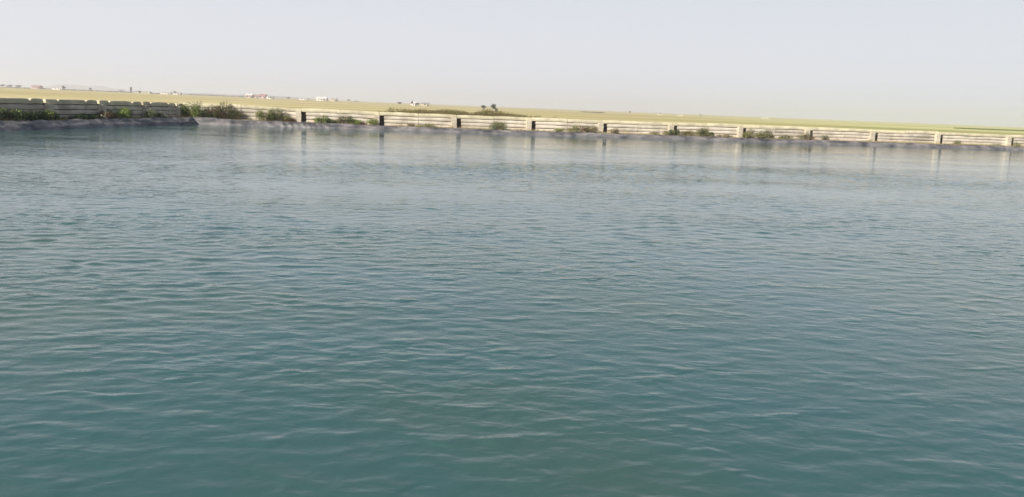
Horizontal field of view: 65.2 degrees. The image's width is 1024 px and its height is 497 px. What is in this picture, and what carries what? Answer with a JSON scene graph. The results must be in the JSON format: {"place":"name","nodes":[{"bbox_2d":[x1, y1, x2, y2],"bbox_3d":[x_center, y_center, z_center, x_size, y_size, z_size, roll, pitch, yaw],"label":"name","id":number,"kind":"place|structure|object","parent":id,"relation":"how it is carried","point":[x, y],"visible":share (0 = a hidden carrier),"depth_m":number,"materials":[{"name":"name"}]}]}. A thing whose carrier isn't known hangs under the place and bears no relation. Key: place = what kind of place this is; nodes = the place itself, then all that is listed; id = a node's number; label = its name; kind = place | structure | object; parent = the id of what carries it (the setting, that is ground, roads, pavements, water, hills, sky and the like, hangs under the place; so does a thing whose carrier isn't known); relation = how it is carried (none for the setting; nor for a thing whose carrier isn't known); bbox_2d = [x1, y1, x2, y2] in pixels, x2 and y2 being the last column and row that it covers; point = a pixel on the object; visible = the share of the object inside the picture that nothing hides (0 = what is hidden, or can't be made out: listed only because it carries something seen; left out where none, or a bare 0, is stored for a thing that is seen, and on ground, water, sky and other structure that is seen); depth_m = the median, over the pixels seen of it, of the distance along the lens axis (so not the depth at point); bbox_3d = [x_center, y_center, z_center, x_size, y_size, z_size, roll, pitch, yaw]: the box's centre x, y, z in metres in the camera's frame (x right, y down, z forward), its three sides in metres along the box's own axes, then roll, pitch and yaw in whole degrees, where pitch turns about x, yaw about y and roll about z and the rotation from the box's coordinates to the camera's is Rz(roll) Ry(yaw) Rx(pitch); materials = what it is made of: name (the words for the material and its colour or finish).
{"place":"outdoors","nodes":[
{"label":"outdoors","id":0,"kind":"place"},
{"bbox_2d":[43,84,134,91],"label":"hills","id":1,"kind":"structure","parent":0,"point":[94,88],"depth_m":4090.88,"materials":[{"name":"grey"}]},
{"bbox_2d":[182,93,315,99],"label":"hills","id":2,"kind":"structure","parent":0,"point":[241,95],"depth_m":2526.72,"materials":[{"name":"grey"}]},
{"bbox_2d":[0,124,1023,496],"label":"water","id":3,"kind":"structure","parent":0,"point":[198,310],"depth_m":7.75,"materials":[{"name":"teal liquid"}]},
{"bbox_2d":[0,87,1023,145],"bbox_3d":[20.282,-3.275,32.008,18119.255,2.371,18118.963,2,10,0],"label":"ground","id":4,"kind":"structure","parent":0,"point":[12,92],"depth_m":299.71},
{"bbox_2d":[0,107,38,120],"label":"bush","id":5,"kind":"object","parent":4,"relation":"on","point":[7,116],"visible":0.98,"depth_m":38.73,"materials":[{"name":"green plant"}]},
{"bbox_2d":[0,109,56,120],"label":"bush","id":6,"kind":"object","parent":4,"relation":"on","point":[39,113],"visible":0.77,"depth_m":40.07,"materials":[{"name":"green plant"}]},
{"bbox_2d":[31,85,42,88],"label":"house","id":7,"kind":"structure","parent":4,"relation":"on","point":[36,87],"depth_m":882.80,"materials":[{"name":"white brick"}]},
{"bbox_2d":[38,110,60,120],"bbox_3d":[-23.992,-6.893,41.373,0.938,0.702,1.362,3,10,6],"label":"bush","id":8,"kind":"object","parent":4,"relation":"on","point":[58,116],"visible":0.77,"depth_m":41.31,"materials":[{"name":"green plant"}]},
{"bbox_2d":[52,87,64,89],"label":"house","id":9,"kind":"structure","parent":4,"relation":"on","point":[54,88],"depth_m":883.17,"materials":[{"name":"white"}]},
{"bbox_2d":[6,87,159,93],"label":"tree line","id":10,"kind":"object","parent":4,"relation":"on","point":[80,90],"visible":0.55,"depth_m":941.35,"materials":[{"name":"grey plant"}]},
{"bbox_2d":[62,113,105,119],"bbox_3d":[-23.557,-7.299,44.346,1.048,0.439,4.181,3,10,6],"label":"bush","id":11,"kind":"object","parent":4,"relation":"on","point":[88,116],"visible":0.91,"depth_m":44.04,"materials":[{"name":"green plant"}]},
{"bbox_2d":[0,98,182,118],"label":"block wall","id":12,"kind":"structure","parent":4,"relation":"on","point":[64,107],"depth_m":44.98,"materials":[{"name":"grey concrete"}]},
{"bbox_2d":[97,111,116,118],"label":"bush","id":13,"kind":"object","parent":4,"relation":"on","point":[109,114],"visible":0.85,"depth_m":46.10,"materials":[{"name":"green plant"}]},
{"bbox_2d":[115,106,132,117],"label":"bush","id":14,"kind":"object","parent":4,"relation":"on","point":[125,113],"visible":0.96,"depth_m":47.67,"materials":[{"name":"green plant"}]},
{"bbox_2d":[142,109,167,117],"bbox_3d":[-22.776,-8.551,50.794,0.948,0.711,2.373,3,10,6],"label":"bush","id":15,"kind":"object","parent":4,"relation":"on","point":[150,114],"visible":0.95,"depth_m":50.70,"materials":[{"name":"green plant"}]},
{"bbox_2d":[179,101,212,117],"bbox_3d":[-21.905,-9.598,55.211,2.420,1.268,0.992,0,10,-11],"label":"bush","id":16,"kind":"object","parent":4,"relation":"on","point":[186,111],"visible":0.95,"depth_m":55.09,"materials":[{"name":"green plant"}]},
{"bbox_2d":[198,104,224,117],"bbox_3d":[-20.857,-9.498,55.521,1.941,1.062,0.943,-1,11,-19],"label":"bush","id":17,"kind":"object","parent":4,"relation":"on","point":[211,110],"visible":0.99,"depth_m":55.42,"materials":[{"name":"green plant"}]},
{"bbox_2d":[184,94,242,96],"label":"tree line","id":18,"kind":"object","parent":4,"relation":"on","point":[212,95],"visible":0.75,"depth_m":1177.88,"materials":[{"name":"grey plant"}]},
{"bbox_2d":[212,100,242,119],"bbox_3d":[-19.827,-9.664,55.695,2.155,1.422,0.901,0,10,-11],"label":"bush","id":19,"kind":"object","parent":4,"relation":"on","point":[228,110],"visible":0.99,"depth_m":55.64,"materials":[{"name":"green plant"}]},
{"bbox_2d":[245,94,253,97],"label":"house","id":20,"kind":"structure","parent":4,"relation":"on","point":[249,95],"depth_m":883.43,"materials":[{"name":"white brick"}]},
{"bbox_2d":[258,94,267,98],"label":"house","id":21,"kind":"structure","parent":4,"relation":"on","point":[262,95],"depth_m":883.33,"materials":[{"name":"white brick"}]},
{"bbox_2d":[255,109,274,120],"bbox_3d":[-17.352,-9.386,56.201,1.503,0.959,0.746,-4,12,-30],"label":"bush","id":22,"kind":"object","parent":4,"relation":"on","point":[258,114],"visible":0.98,"depth_m":56.09,"materials":[{"name":"green plant"}]},
{"bbox_2d":[266,108,290,120],"bbox_3d":[-16.490,-9.465,56.429,1.906,1.050,0.936,0,10,-11],"label":"bush","id":23,"kind":"object","parent":4,"relation":"on","point":[281,114],"visible":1,"depth_m":56.38,"materials":[{"name":"green plant"}]},
{"bbox_2d":[312,115,330,122],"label":"bush","id":24,"kind":"object","parent":4,"relation":"on","point":[320,119],"visible":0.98,"depth_m":56.88,"materials":[{"name":"green plant"}]},
{"bbox_2d":[316,97,327,100],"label":"hall","id":25,"kind":"structure","parent":4,"relation":"on","point":[321,98],"depth_m":881.99,"materials":[{"name":"white"}]},
{"bbox_2d":[327,119,337,122],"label":"bush","id":26,"kind":"object","parent":4,"relation":"on","point":[331,121],"visible":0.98,"depth_m":57.02,"materials":[{"name":"green plant"}]},
{"bbox_2d":[336,116,356,123],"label":"bush","id":27,"kind":"object","parent":4,"relation":"on","point":[349,119],"visible":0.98,"depth_m":57.38,"materials":[{"name":"green plant"}]},
{"bbox_2d":[350,119,362,123],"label":"bush","id":28,"kind":"object","parent":4,"relation":"on","point":[357,121],"visible":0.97,"depth_m":57.33,"materials":[{"name":"green plant"}]},
{"bbox_2d":[366,118,377,124],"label":"bush","id":29,"kind":"object","parent":4,"relation":"on","point":[373,121],"visible":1,"depth_m":57.56,"materials":[{"name":"green plant"}]},
{"bbox_2d":[416,123,436,126],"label":"bush","id":30,"kind":"object","parent":4,"relation":"on","point":[425,124],"visible":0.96,"depth_m":58.54,"materials":[{"name":"green plant"}]},
{"bbox_2d":[379,107,554,117],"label":"dry scrub","id":31,"kind":"object","parent":4,"relation":"on","point":[456,112],"visible":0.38,"depth_m":98.89,"materials":[{"name":"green plant"}]},
{"bbox_2d":[489,121,507,129],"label":"bush","id":32,"kind":"object","parent":4,"relation":"on","point":[495,126],"visible":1,"depth_m":59.30,"materials":[{"name":"green plant"}]},
{"bbox_2d":[0,117,1023,149],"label":"pond liner","id":33,"kind":"object","parent":4,"relation":"on","point":[21,125],"visible":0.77,"depth_m":56.78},
{"bbox_2d":[0,114,1023,146],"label":"dry grass","id":34,"kind":"structure","parent":4,"relation":"on","point":[170,116],"depth_m":60.41,"materials":[{"name":"plant"}]},
{"bbox_2d":[553,128,565,131],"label":"bush","id":35,"kind":"object","parent":4,"relation":"on","point":[559,129],"visible":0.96,"depth_m":60.48,"materials":[{"name":"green plant"}]},
{"bbox_2d":[567,124,580,131],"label":"bush","id":36,"kind":"object","parent":4,"relation":"on","point":[575,129],"visible":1,"depth_m":60.55,"materials":[{"name":"green plant"}]},
{"bbox_2d":[579,125,598,132],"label":"bush","id":37,"kind":"object","parent":4,"relation":"on","point":[588,128],"visible":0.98,"depth_m":60.74,"materials":[{"name":"green plant"}]},
{"bbox_2d":[181,103,1023,145],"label":"block wall","id":38,"kind":"structure","parent":4,"relation":"on","point":[482,122],"depth_m":61.88,"materials":[{"name":"beige concrete"}]},
{"bbox_2d":[609,128,618,133],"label":"bush","id":39,"kind":"object","parent":4,"relation":"on","point":[615,131],"visible":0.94,"depth_m":61.23,"materials":[{"name":"green plant"}]},
{"bbox_2d":[662,129,679,134],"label":"bush","id":40,"kind":"object","parent":4,"relation":"on","point":[672,132],"visible":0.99,"depth_m":62.05,"materials":[{"name":"green plant"}]},
{"bbox_2d":[679,129,695,135],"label":"bush","id":41,"kind":"object","parent":4,"relation":"on","point":[687,132],"visible":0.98,"depth_m":62.54,"materials":[{"name":"green plant"}]},
{"bbox_2d":[695,127,714,135],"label":"bush","id":42,"kind":"object","parent":4,"relation":"on","point":[702,132],"visible":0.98,"depth_m":62.66,"materials":[{"name":"green plant"}]},
{"bbox_2d":[715,134,732,137],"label":"bush","id":43,"kind":"object","parent":4,"relation":"on","point":[723,135],"visible":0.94,"depth_m":63.01,"materials":[{"name":"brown plant"}]},
{"bbox_2d":[742,128,761,137],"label":"bush","id":44,"kind":"object","parent":4,"relation":"on","point":[747,135],"visible":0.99,"depth_m":63.44,"materials":[{"name":"green plant"}]},
{"bbox_2d":[757,129,774,138],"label":"bush","id":45,"kind":"object","parent":4,"relation":"on","point":[767,135],"visible":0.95,"depth_m":63.65,"materials":[{"name":"green plant"}]},
{"bbox_2d":[778,135,792,138],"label":"bush","id":46,"kind":"object","parent":4,"relation":"on","point":[782,137],"visible":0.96,"depth_m":64.00,"materials":[{"name":"green plant"}]},
{"bbox_2d":[798,131,815,139],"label":"bush","id":47,"kind":"object","parent":4,"relation":"on","point":[805,136],"visible":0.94,"depth_m":64.39,"materials":[{"name":"green plant"}]},
{"bbox_2d":[820,135,829,139],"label":"bush","id":48,"kind":"object","parent":4,"relation":"on","point":[824,137],"visible":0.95,"depth_m":64.80,"materials":[{"name":"brown plant"}]},
{"bbox_2d":[954,127,1023,130],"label":"crop strip","id":49,"kind":"object","parent":4,"relation":"on","point":[988,129],"visible":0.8,"depth_m":318.37,"materials":[{"name":"plant"}]},
{"bbox_2d":[0,0,1023,126],"label":"sky","id":50,"kind":"structure","parent":0,"point":[920,61],"materials":[{"name":"white"}]}
]}

